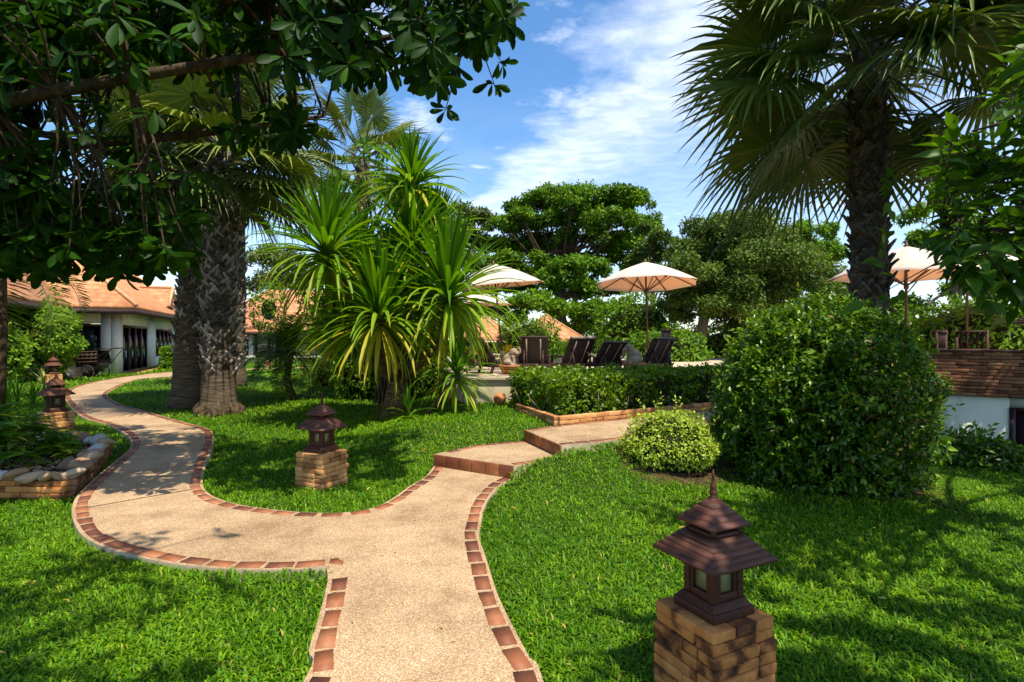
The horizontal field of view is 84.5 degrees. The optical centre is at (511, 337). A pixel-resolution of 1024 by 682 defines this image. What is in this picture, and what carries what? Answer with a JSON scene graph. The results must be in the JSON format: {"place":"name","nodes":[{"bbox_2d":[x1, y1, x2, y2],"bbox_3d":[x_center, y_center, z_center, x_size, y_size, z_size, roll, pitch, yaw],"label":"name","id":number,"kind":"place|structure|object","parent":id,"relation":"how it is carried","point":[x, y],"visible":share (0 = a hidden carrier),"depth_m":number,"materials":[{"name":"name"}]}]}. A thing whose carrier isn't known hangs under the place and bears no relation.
{"place":"outdoors","nodes":[
{"label":"outdoors","id":0,"kind":"place"},
{"bbox_2d":[0,440,88,472],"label":"gravel","id":1,"kind":"structure","parent":0,"point":[37,467],"depth_m":6.85,"materials":[{"name":"grey gravel"}]},
{"bbox_2d":[66,367,543,681],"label":"path","id":2,"kind":"structure","parent":0,"point":[147,497],"depth_m":4.18,"materials":[{"name":"concrete"}]},
{"bbox_2d":[0,344,1023,681],"bbox_3d":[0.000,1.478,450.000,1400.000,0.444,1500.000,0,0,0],"label":"ground","id":3,"kind":"structure","parent":0,"point":[534,476],"depth_m":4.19,"materials":[{"name":"plant"}]},
{"bbox_2d":[7,322,38,388],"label":"leafy shrub","id":4,"kind":"object","parent":3,"relation":"on","point":[19,358],"visible":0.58,"depth_m":14.54,"materials":[{"name":"green plant"}]},
{"bbox_2d":[29,367,49,385],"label":"striped plant","id":5,"kind":"object","parent":3,"relation":"on","point":[42,373],"visible":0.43,"depth_m":18.52,"materials":[{"name":"green plant"}]},
{"bbox_2d":[6,370,73,409],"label":"lily clump","id":6,"kind":"object","parent":3,"relation":"on","point":[32,402],"visible":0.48,"depth_m":12.83,"materials":[{"name":"green plant"}]},
{"bbox_2d":[0,272,91,415],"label":"leafy shrub","id":7,"kind":"object","parent":3,"relation":"on","point":[5,341],"visible":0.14,"depth_m":10.49,"materials":[{"name":"green plant"}]},
{"bbox_2d":[7,294,88,378],"bbox_3d":[-17.326,-0.024,20.300,3.922,3.146,2.488,0,0,0],"label":"leafy shrub","id":8,"kind":"object","parent":3,"relation":"on","point":[70,346],"visible":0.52,"depth_m":19.92,"materials":[{"name":"green plant"}]},
{"bbox_2d":[43,353,62,385],"bbox_3d":[-15.232,1.058,18.699,0.445,1.152,0.440,0,0,40],"label":"garden lantern","id":9,"kind":"object","parent":3,"relation":"on","point":[53,364],"visible":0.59,"depth_m":18.62,"materials":[{"name":"wood"}]},
{"bbox_2d":[35,370,75,430],"bbox_3d":[-7.829,1.108,9.666,0.444,1.152,0.440,0,0,35],"label":"garden lantern","id":10,"kind":"object","parent":3,"relation":"on","point":[58,412],"visible":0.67,"depth_m":9.59,"materials":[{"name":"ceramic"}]},
{"bbox_2d":[0,437,111,500],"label":"brick planter","id":11,"kind":"object","parent":3,"relation":"on","point":[53,488],"visible":0.33,"depth_m":5.83,"materials":[{"name":"brown brick"}]},
{"bbox_2d":[1,467,29,480],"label":"river stone","id":12,"kind":"object","parent":11,"relation":"on","point":[11,475],"visible":0.81,"depth_m":5.83,"materials":[{"name":"grey stone"}]},
{"bbox_2d":[14,470,45,483],"bbox_3d":[-5.005,1.453,5.861,0.252,0.124,0.172,0,0,-19],"label":"river stone","id":13,"kind":"object","parent":11,"relation":"on","point":[27,478],"visible":0.88,"depth_m":5.80,"materials":[{"name":"grey stone"}]},
{"bbox_2d":[0,402,86,469],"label":"leafy shrub","id":14,"kind":"object","parent":11,"relation":"on","point":[58,444],"visible":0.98,"depth_m":6.99,"materials":[{"name":"green plant"}]},
{"bbox_2d":[37,471,57,480],"bbox_3d":[-4.802,1.437,5.835,0.180,0.104,0.143,0,0,0],"label":"river stone","id":15,"kind":"object","parent":11,"relation":"on","point":[47,476],"visible":0.94,"depth_m":5.79,"materials":[{"name":"grey stone"}]},
{"bbox_2d":[52,473,70,480],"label":"river stone","id":16,"kind":"object","parent":11,"relation":"on","point":[58,476],"visible":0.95,"depth_m":5.81,"materials":[{"name":"grey stone"}]},
{"bbox_2d":[61,467,85,478],"bbox_3d":[-4.616,1.434,5.909,0.246,0.133,0.169,0,0,0],"label":"river stone","id":17,"kind":"object","parent":11,"relation":"on","point":[74,473],"visible":0.86,"depth_m":5.87,"materials":[{"name":"grey stone"}]},
{"bbox_2d":[67,461,93,469],"bbox_3d":[-4.830,1.435,6.303,0.167,0.128,0.251,0,0,35],"label":"river stone","id":18,"kind":"object","parent":11,"relation":"on","point":[72,464],"visible":0.46,"depth_m":6.22,"materials":[{"name":"grey stone"}]},
{"bbox_2d":[72,462,93,470],"bbox_3d":[-4.713,1.435,6.168,0.172,0.125,0.217,0,0,38],"label":"river stone","id":19,"kind":"object","parent":11,"relation":"on","point":[87,465],"visible":0.47,"depth_m":6.15,"materials":[{"name":"grey stone"}]},
{"bbox_2d":[70,450,101,461],"bbox_3d":[-5.075,1.432,6.706,0.321,0.164,0.214,0,0,-40],"label":"river stone","id":20,"kind":"object","parent":11,"relation":"on","point":[95,454],"visible":0.41,"depth_m":6.69,"materials":[{"name":"grey stone"}]},
{"bbox_2d":[86,443,104,450],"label":"river stone","id":21,"kind":"object","parent":11,"relation":"on","point":[98,445],"visible":0.38,"depth_m":7.21,"materials":[{"name":"grey stone"}]},
{"bbox_2d":[88,434,105,445],"bbox_3d":[-5.818,1.433,7.901,0.183,0.146,0.274,0,0,0],"label":"river stone","id":22,"kind":"object","parent":11,"relation":"on","point":[93,439],"visible":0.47,"depth_m":7.84,"materials":[{"name":"grey stone"}]},
{"bbox_2d":[97,439,114,447],"bbox_3d":[-5.493,1.433,7.615,0.190,0.148,0.272,0,0,0],"label":"river stone","id":23,"kind":"object","parent":11,"relation":"on","point":[111,443],"visible":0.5,"depth_m":7.54,"materials":[{"name":"grey stone"}]},
{"bbox_2d":[7,260,175,378],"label":"tiled house","id":24,"kind":"structure","parent":3,"relation":"on","point":[145,313],"depth_m":24.22,"materials":[{"name":"orange tile"}]},
{"bbox_2d":[75,324,100,352],"bbox_3d":[-18.128,0.125,23.693,1.501,1.410,0.151,0,0,-22],"label":"window","id":25,"kind":"structure","parent":24,"relation":"in","point":[91,333],"depth_m":23.87,"materials":[{"name":"black glass"}]},
{"bbox_2d":[123,325,146,371],"bbox_3d":[-18.158,0.530,27.100,0.120,2.180,4.784,0,0,-22],"label":"folding door","id":26,"kind":"structure","parent":24,"relation":"in","point":[134,337],"depth_m":27.05,"materials":[{"name":"black glass"}]},
{"bbox_2d":[156,329,171,355],"bbox_3d":[-20.619,0.270,33.285,0.120,1.540,4.684,0,0,-22],"label":"window","id":27,"kind":"structure","parent":24,"relation":"in","point":[163,338],"depth_m":33.20,"materials":[{"name":"black glass"}]},
{"bbox_2d":[59,347,124,377],"bbox_3d":[-16.845,1.011,22.400,2.437,1.242,0.917,0,0,0],"label":"handcart","id":28,"kind":"object","parent":3,"relation":"on","point":[91,363],"visible":0.84,"depth_m":22.08,"materials":[{"name":"brown wood"}]},
{"bbox_2d":[158,344,173,369],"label":"box hedge","id":29,"kind":"object","parent":3,"relation":"on","point":[165,359],"visible":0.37,"depth_m":27.98,"materials":[{"name":"green plant"}]},
{"bbox_2d":[59,79,306,409],"bbox_3d":[-7.089,-2.754,12.812,5.306,8.821,5.601,0,0,0],"label":"fan palm","id":30,"kind":"object","parent":3,"relation":"on","point":[185,391],"visible":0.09,"depth_m":12.48,"materials":[{"name":"green plant"}]},
{"bbox_2d":[67,24,342,416],"bbox_3d":[-6.117,-2.599,11.872,5.368,8.705,5.392,0,0,0],"label":"fan palm","id":31,"kind":"object","parent":3,"relation":"on","point":[219,303],"visible":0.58,"depth_m":11.46,"materials":[{"name":"green plant"}]},
{"bbox_2d":[172,106,305,386],"bbox_3d":[-9.057,-3.274,18.216,5.074,9.833,4.952,0,0,-44],"label":"fan palm","id":32,"kind":"object","parent":3,"relation":"on","point":[241,376],"visible":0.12,"depth_m":18.07,"materials":[{"name":"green plant"}]},
{"bbox_2d":[0,0,529,290],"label":"shade tree","id":33,"kind":"object","parent":3,"relation":"on","point":[53,228],"visible":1,"depth_m":4.87,"materials":[{"name":"green plant"}]},
{"bbox_2d":[247,279,290,335],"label":"leafy shrub","id":34,"kind":"object","parent":3,"relation":"on","point":[269,306],"visible":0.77,"depth_m":23.77,"materials":[{"name":"green plant"}]},
{"bbox_2d":[245,239,314,296],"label":"leafy tree","id":35,"kind":"object","parent":3,"relation":"on","point":[252,284],"visible":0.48,"depth_m":53.55,"materials":[{"name":"green plant"}]},
{"bbox_2d":[245,290,324,357],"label":"veranda house","id":36,"kind":"structure","parent":3,"relation":"on","point":[252,332],"depth_m":46.91,"materials":[{"name":"orange tile"}]},
{"bbox_2d":[239,311,339,399],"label":"date palm","id":37,"kind":"object","parent":3,"relation":"on","point":[287,347],"visible":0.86,"depth_m":14.08,"materials":[{"name":"green plant"}]},
{"bbox_2d":[295,392,348,490],"bbox_3d":[-2.060,1.106,6.101,0.402,1.045,0.410,0,0,26],"label":"garden lantern","id":38,"kind":"object","parent":3,"relation":"on","point":[321,464],"visible":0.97,"depth_m":5.99,"materials":[{"name":"ceramic"}]},
{"bbox_2d":[302,353,347,386],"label":"golden shrub","id":39,"kind":"object","parent":3,"relation":"on","point":[321,381],"visible":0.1,"depth_m":18.12,"materials":[{"name":"green plant"}]},
{"bbox_2d":[304,302,347,361],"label":"leafy shrub","id":40,"kind":"object","parent":3,"relation":"on","point":[319,334],"visible":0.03,"depth_m":26.40,"materials":[{"name":"green plant"}]},
{"bbox_2d":[323,338,386,400],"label":"leafy shrub","id":41,"kind":"object","parent":3,"relation":"on","point":[356,389],"visible":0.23,"depth_m":14.21,"materials":[{"name":"green plant"}]},
{"bbox_2d":[290,236,438,371],"bbox_3d":[-4.184,-0.990,16.445,4.419,4.207,3.419,0,0,0],"label":"leafy shrub","id":42,"kind":"object","parent":3,"relation":"on","point":[306,314],"visible":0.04,"depth_m":15.77,"materials":[{"name":"green plant"}]},
{"bbox_2d":[306,84,434,357],"bbox_3d":[-4.685,-3.236,17.473,4.744,9.773,4.637,0,0,0],"label":"fan palm","id":43,"kind":"object","parent":3,"relation":"on","point":[366,106],"visible":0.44,"depth_m":17.14,"materials":[{"name":"green plant"}]},
{"bbox_2d":[239,126,533,426],"bbox_3d":[-2.136,-1.214,10.500,5.178,5.618,4.375,0,0,0],"label":"dragon tree","id":44,"kind":"object","parent":3,"relation":"on","point":[382,277],"visible":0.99,"depth_m":9.77,"materials":[{"name":"green plant"}]},
{"bbox_2d":[329,133,485,403],"bbox_3d":[-2.521,-1.704,13.338,3.915,6.642,2.588,0,0,0],"label":"frangipani tree","id":45,"kind":"object","parent":3,"relation":"on","point":[378,156],"visible":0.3,"depth_m":13.06,"materials":[{"name":"green plant"}]},
{"bbox_2d":[386,329,449,398],"bbox_3d":[-2.362,0.656,13.572,1.855,2.114,1.515,0,0,0],"label":"leafy shrub","id":46,"kind":"object","parent":3,"relation":"on","point":[417,385],"visible":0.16,"depth_m":13.19,"materials":[{"name":"green plant"}]},
{"bbox_2d":[0,445,886,662],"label":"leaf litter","id":47,"kind":"object","parent":3,"relation":"on","point":[1,651],"visible":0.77,"depth_m":3.33,"materials":[{"name":"brown plant"}]},
{"bbox_2d":[438,316,513,352],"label":"leafy shrub","id":48,"kind":"object","parent":3,"relation":"on","point":[467,344],"visible":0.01,"depth_m":36.78,"materials":[{"name":"green plant"}]},
{"bbox_2d":[456,316,509,352],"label":"pool pavilion","id":49,"kind":"structure","parent":3,"relation":"on","point":[492,331],"depth_m":26.29,"materials":[{"name":"orange tile"}]},
{"bbox_2d":[442,198,535,320],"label":"leafy tree","id":50,"kind":"object","parent":3,"relation":"on","point":[482,212],"visible":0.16,"depth_m":31.57,"materials":[{"name":"green plant"}]},
{"bbox_2d":[461,376,517,403],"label":"retaining wall","id":51,"kind":"structure","parent":3,"relation":"on","point":[500,384],"depth_m":10.82,"materials":[{"name":"stone"}]},
{"bbox_2d":[434,441,554,477],"bbox_3d":[-0.090,1.602,6.874,1.440,0.396,1.268,0,0,-38],"label":"path step","id":52,"kind":"object","parent":3,"relation":"on","point":[503,459],"visible":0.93,"depth_m":6.68,"materials":[{"name":"concrete"}]},
{"bbox_2d":[493,392,506,404],"bbox_3d":[-0.221,1.134,10.450,0.249,0.236,0.233,0,0,0],"label":"clay ball jar","id":53,"kind":"object","parent":3,"relation":"on","point":[499,398],"visible":0.98,"depth_m":10.37,"materials":[{"name":"ceramic"}]},
{"bbox_2d":[129,314,937,352],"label":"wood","id":54,"kind":"object","parent":3,"relation":"on","point":[626,352],"depth_m":65.70,"materials":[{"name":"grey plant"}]},
{"bbox_2d":[506,314,581,357],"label":"pool pavilion","id":55,"kind":"structure","parent":3,"relation":"on","point":[566,333],"depth_m":20.61,"materials":[{"name":"orange tile"}]},
{"bbox_2d":[501,252,635,337],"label":"leafy tree","id":56,"kind":"object","parent":3,"relation":"on","point":[560,275],"visible":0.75,"depth_m":25.42,"materials":[{"name":"green plant"}]},
{"bbox_2d":[478,179,665,321],"bbox_3d":[3.278,-3.202,31.087,10.442,11.237,7.166,0,0,0],"label":"rain tree","id":57,"kind":"object","parent":3,"relation":"on","point":[592,211],"visible":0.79,"depth_m":29.84,"materials":[{"name":"green plant"}]},
{"bbox_2d":[551,338,593,358],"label":"date palm","id":58,"kind":"object","parent":3,"relation":"on","point":[563,349],"visible":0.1,"depth_m":19.26,"materials":[{"name":"green plant"}]},
{"bbox_2d":[556,324,602,352],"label":"leafy shrub","id":59,"kind":"object","parent":3,"relation":"on","point":[594,348],"visible":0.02,"depth_m":28.29,"materials":[{"name":"green plant"}]},
{"bbox_2d":[444,353,725,402],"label":"pool deck","id":60,"kind":"structure","parent":3,"relation":"on","point":[496,372],"depth_m":12.92,"materials":[{"name":"stone"}]},
{"bbox_2d":[448,340,521,370],"bbox_3d":[-0.546,0.396,12.915,1.834,0.685,0.750,0,0,-28],"label":"pool lounger","id":61,"kind":"object","parent":60,"relation":"on","point":[472,359],"visible":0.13,"depth_m":12.45,"materials":[{"name":"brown wood"}]},
{"bbox_2d":[461,294,511,334],"bbox_3d":[-1.300,-0.682,23.000,2.517,2.705,2.517,0,0,5],"label":"garden umbrella","id":62,"kind":"object","parent":60,"relation":"on","point":[491,299],"visible":0.19,"depth_m":22.30,"materials":[{"name":"fabric"}]},
{"bbox_2d":[462,261,543,360],"bbox_3d":[-0.436,-0.682,14.914,2.503,2.718,2.518,0,0,-37],"label":"garden umbrella","id":63,"kind":"object","parent":60,"relation":"on","point":[506,282],"visible":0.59,"depth_m":14.34,"materials":[{"name":"beige fabric"}]},
{"bbox_2d":[499,365,519,374],"bbox_3d":[-0.050,0.637,11.250,0.436,0.185,0.436,0,0,0],"label":"terracotta bowl","id":64,"kind":"object","parent":60,"relation":"on","point":[506,368],"visible":0.76,"depth_m":11.09,"materials":[{"name":"orange ceramic"}]},
{"bbox_2d":[502,347,520,364],"bbox_3d":[-0.009,0.373,11.239,0.395,0.395,0.254,0,0,15],"label":"elephant statue","id":65,"kind":"object","parent":64,"relation":"on","point":[509,358],"visible":0.91,"depth_m":11.17,"materials":[{"name":"stone"}]},
{"bbox_2d":[500,343,518,359],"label":"flower clump","id":66,"kind":"object","parent":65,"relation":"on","point":[507,351],"visible":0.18,"depth_m":15.17,"materials":[{"name":"yellow plant"}]},
{"bbox_2d":[472,337,555,373],"bbox_3d":[0.028,0.366,11.968,1.754,0.744,0.750,0,0,-26],"label":"pool lounger","id":67,"kind":"object","parent":60,"relation":"on","point":[491,357],"visible":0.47,"depth_m":11.57,"materials":[{"name":"brown wicker"}]},
{"bbox_2d":[494,308,565,360],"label":"oleander shrub","id":68,"kind":"object","parent":60,"relation":"on","point":[534,328],"visible":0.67,"depth_m":16.66,"materials":[{"name":"green plant"}]},
{"bbox_2d":[517,336,550,367],"bbox_3d":[0.486,0.351,12.490,0.735,0.775,1.713,0,0,3],"label":"pool lounger","id":69,"kind":"object","parent":60,"relation":"on","point":[533,346],"visible":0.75,"depth_m":11.83,"materials":[{"name":"brown wicker"}]},
{"bbox_2d":[550,336,595,367],"bbox_3d":[1.124,0.354,12.593,0.750,0.769,1.764,0,0,-26],"label":"pool lounger","id":70,"kind":"object","parent":60,"relation":"on","point":[578,348],"visible":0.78,"depth_m":11.95,"materials":[{"name":"brown wicker"}]},
{"bbox_2d":[581,341,628,367],"bbox_3d":[1.776,0.403,12.500,0.735,0.671,1.797,0,0,-27],"label":"pool lounger","id":71,"kind":"object","parent":60,"relation":"on","point":[609,352],"visible":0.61,"depth_m":11.87,"materials":[{"name":"brown wicker"}]},
{"bbox_2d":[622,362,646,367],"bbox_3d":[2.520,0.624,11.620,0.501,0.213,0.501,0,0,-17],"label":"terracotta bowl","id":72,"kind":"object","parent":60,"relation":"on","point":[632,364],"visible":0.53,"depth_m":11.44,"materials":[{"name":"brown ceramic"}]},
{"bbox_2d":[620,344,642,362],"bbox_3d":[2.465,0.336,11.628,0.472,0.421,0.294,0,0,8],"label":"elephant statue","id":73,"kind":"object","parent":72,"relation":"on","point":[634,355],"visible":0.94,"depth_m":11.54,"materials":[{"name":"stone"}]},
{"bbox_2d":[590,292,683,355],"bbox_3d":[5.101,-0.429,22.998,3.903,3.173,3.184,0,0,0],"label":"leafy shrub","id":74,"kind":"object","parent":60,"relation":"on","point":[624,322],"visible":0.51,"depth_m":22.23,"materials":[{"name":"green plant"}]},
{"bbox_2d":[596,259,696,359],"bbox_3d":[3.603,-0.731,15.144,2.593,2.799,2.587,0,0,16],"label":"garden umbrella","id":75,"kind":"object","parent":60,"relation":"on","point":[645,276],"visible":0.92,"depth_m":15.18,"materials":[{"name":"fabric"}]},
{"bbox_2d":[617,337,675,364],"bbox_3d":[2.851,0.366,12.831,0.750,0.744,1.754,0,0,-30],"label":"pool lounger","id":76,"kind":"object","parent":60,"relation":"on","point":[658,350],"visible":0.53,"depth_m":12.21,"materials":[{"name":"brown wood"}]},
{"bbox_2d":[660,329,671,366],"bbox_3d":[3.550,0.270,13.000,0.230,0.920,0.230,0,0,0],"label":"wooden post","id":77,"kind":"object","parent":60,"relation":"on","point":[665,332],"visible":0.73,"depth_m":12.90,"materials":[{"name":"brown wood"}]},
{"bbox_2d":[828,242,980,326],"bbox_3d":[8.400,-0.581,12.000,2.718,2.921,2.718,0,0,11],"label":"garden umbrella","id":78,"kind":"object","parent":60,"relation":"on","point":[912,261],"visible":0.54,"depth_m":11.80,"materials":[{"name":"fabric"}]},
{"bbox_2d":[895,290,1023,352],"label":"leafy shrub","id":79,"kind":"object","parent":60,"relation":"on","point":[952,319],"visible":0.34,"depth_m":14.64,"materials":[{"name":"green plant"}]},
{"bbox_2d":[949,255,1018,330],"bbox_3d":[11.150,-0.838,13.800,2.768,2.976,2.768,0,0,-43],"label":"garden umbrella","id":80,"kind":"object","parent":60,"relation":"on","point":[1012,257],"visible":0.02,"depth_m":13.78,"materials":[{"name":"wood"}]},
{"bbox_2d":[515,402,715,425],"bbox_3d":[3.298,1.230,9.975,6.299,0.182,1.731,0,0,-20],"label":"brick edging","id":81,"kind":"object","parent":3,"relation":"on","point":[551,418],"visible":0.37,"depth_m":8.72,"materials":[{"name":"brick"}]},
{"bbox_2d":[624,220,678,306],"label":"leafy tree","id":82,"kind":"object","parent":3,"relation":"on","point":[640,253],"visible":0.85,"depth_m":24.96,"materials":[{"name":"green plant"}]},
{"bbox_2d":[609,444,728,486],"bbox_3d":[1.873,1.432,6.591,1.320,0.309,1.317,0,0,-31],"label":"earth bed","id":83,"kind":"object","parent":3,"relation":"on","point":[699,476],"visible":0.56,"depth_m":6.21,"materials":[{"name":"brown soil"}]},
{"bbox_2d":[617,392,726,472],"bbox_3d":[1.845,1.073,6.584,1.214,0.851,1.258,0,0,43],"label":"golden bush","id":84,"kind":"object","parent":83,"relation":"on","point":[666,441],"visible":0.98,"depth_m":6.29,"materials":[{"name":"green plant"}]},
{"bbox_2d":[624,322,714,361],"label":"leafy shrub","id":85,"kind":"object","parent":3,"relation":"on","point":[683,348],"visible":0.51,"depth_m":17.41,"materials":[{"name":"green plant"}]},
{"bbox_2d":[681,322,747,357],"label":"leafy shrub","id":86,"kind":"object","parent":3,"relation":"on","point":[717,342],"visible":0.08,"depth_m":20.95,"materials":[{"name":"green plant"}]},
{"bbox_2d":[653,469,777,681],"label":"garden lantern","id":87,"kind":"object","parent":3,"relation":"on","point":[712,623],"visible":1,"depth_m":2.40,"materials":[{"name":"wood"}]},
{"bbox_2d":[642,204,848,357],"bbox_3d":[8.226,-1.391,19.852,7.728,7.203,5.676,0,0,0],"label":"leafy tree","id":88,"kind":"object","parent":3,"relation":"on","point":[732,288],"visible":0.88,"depth_m":18.47,"materials":[{"name":"green plant"}]},
{"bbox_2d":[784,217,850,300],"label":"leafy tree","id":89,"kind":"object","parent":3,"relation":"on","point":[834,247],"visible":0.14,"depth_m":26.30,"materials":[{"name":"green plant"}]},
{"bbox_2d":[711,437,966,508],"bbox_3d":[3.597,1.486,6.532,2.600,0.328,2.594,0,0,-31],"label":"earth bed","id":90,"kind":"object","parent":3,"relation":"on","point":[728,465],"visible":0.18,"depth_m":5.85,"materials":[{"name":"brown soil"}]},
{"bbox_2d":[704,283,963,499],"bbox_3d":[3.559,0.517,6.548,2.537,2.352,2.748,0,0,0],"label":"round bush","id":91,"kind":"object","parent":90,"relation":"on","point":[793,387],"visible":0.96,"depth_m":5.79,"materials":[{"name":"green plant"}]},
{"bbox_2d":[921,435,957,479],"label":"bindweed vine","id":92,"kind":"object","parent":91,"relation":"attached to","point":[934,449],"visible":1,"depth_m":5.46,"materials":[{"name":"green plant"}]},
{"bbox_2d":[667,0,1023,338],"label":"fan palm","id":93,"kind":"object","parent":3,"relation":"on","point":[854,139],"visible":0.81,"depth_m":8.45,"materials":[{"name":"green plant"}]},
{"bbox_2d":[861,165,897,342],"bbox_3d":[5.329,-1.082,8.193,0.485,2.825,0.353,0,0,28],"label":"climbing vine","id":94,"kind":"object","parent":93,"relation":"attached to","point":[886,186],"visible":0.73,"depth_m":8.17,"materials":[{"name":"green plant"}]},
{"bbox_2d":[841,26,1023,327],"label":"garden tree","id":95,"kind":"object","parent":3,"relation":"on","point":[967,246],"visible":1,"depth_m":3.93,"materials":[{"name":"green plant"}]},
{"bbox_2d":[890,194,1023,326],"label":"leafy tree","id":96,"kind":"object","parent":3,"relation":"on","point":[913,238],"visible":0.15,"depth_m":19.18,"materials":[{"name":"green plant"}]},
{"bbox_2d":[897,349,1023,447],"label":"terrace wall","id":97,"kind":"structure","parent":3,"relation":"on","point":[988,385],"depth_m":8.64,"materials":[{"name":"brown brick"},{"name":"white painted plaster"},{"name":"dark stained wood"}]},
{"bbox_2d":[1016,412,1023,445],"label":"cellar door","id":98,"kind":"structure","parent":97,"relation":"in","point":[1019,416],"depth_m":8.47,"materials":[{"name":"brown wood"}]},
{"bbox_2d":[936,420,1015,463],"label":"shrub","id":99,"kind":"object","parent":3,"relation":"on","point":[971,433],"visible":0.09,"depth_m":7.58,"materials":[{"name":"green plant"}]},
{"bbox_2d":[938,423,1023,474],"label":"shrub","id":100,"kind":"object","parent":3,"relation":"on","point":[1006,460],"visible":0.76,"depth_m":7.17,"materials":[{"name":"green plant"}]},
{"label":"hedge bed","id":101,"kind":"structure","parent":3,"relation":"on","visible":0},
{"bbox_2d":[505,361,743,415],"bbox_3d":[2.634,0.917,10.809,5.828,0.950,2.494,0,0,-29],"label":"clipped hedge","id":102,"kind":"object","parent":101,"relation":"on","point":[561,390],"visible":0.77,"depth_m":9.35,"materials":[{"name":"green plant"}]},
{"bbox_2d":[19,0,1022,334],"label":"sky","id":103,"kind":"structure","parent":0,"point":[591,83],"materials":[{"name":"blue"}]},
{"bbox_2d":[524,407,737,456],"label":"path","id":104,"kind":"structure","parent":0,"point":[554,439],"depth_m":7.41,"materials":[{"name":"concrete"}]},
{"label":"dining terrace","id":105,"kind":"structure","parent":0,"visible":0},
{"bbox_2d":[934,330,947,348],"bbox_3d":[7.060,0.345,9.586,0.440,0.950,0.475,0,0,-35],"label":"terrace chair","id":106,"kind":"object","parent":105,"relation":"on","point":[941,338],"visible":0.3,"depth_m":9.41,"materials":[{"name":"brown wood"}]},
{"bbox_2d":[955,330,988,349],"bbox_3d":[7.741,0.345,9.535,0.440,0.950,0.475,0,0,30],"label":"terrace chair","id":107,"kind":"object","parent":105,"relation":"on","point":[986,332],"visible":0.3,"depth_m":9.35,"materials":[{"name":"brown wood"}]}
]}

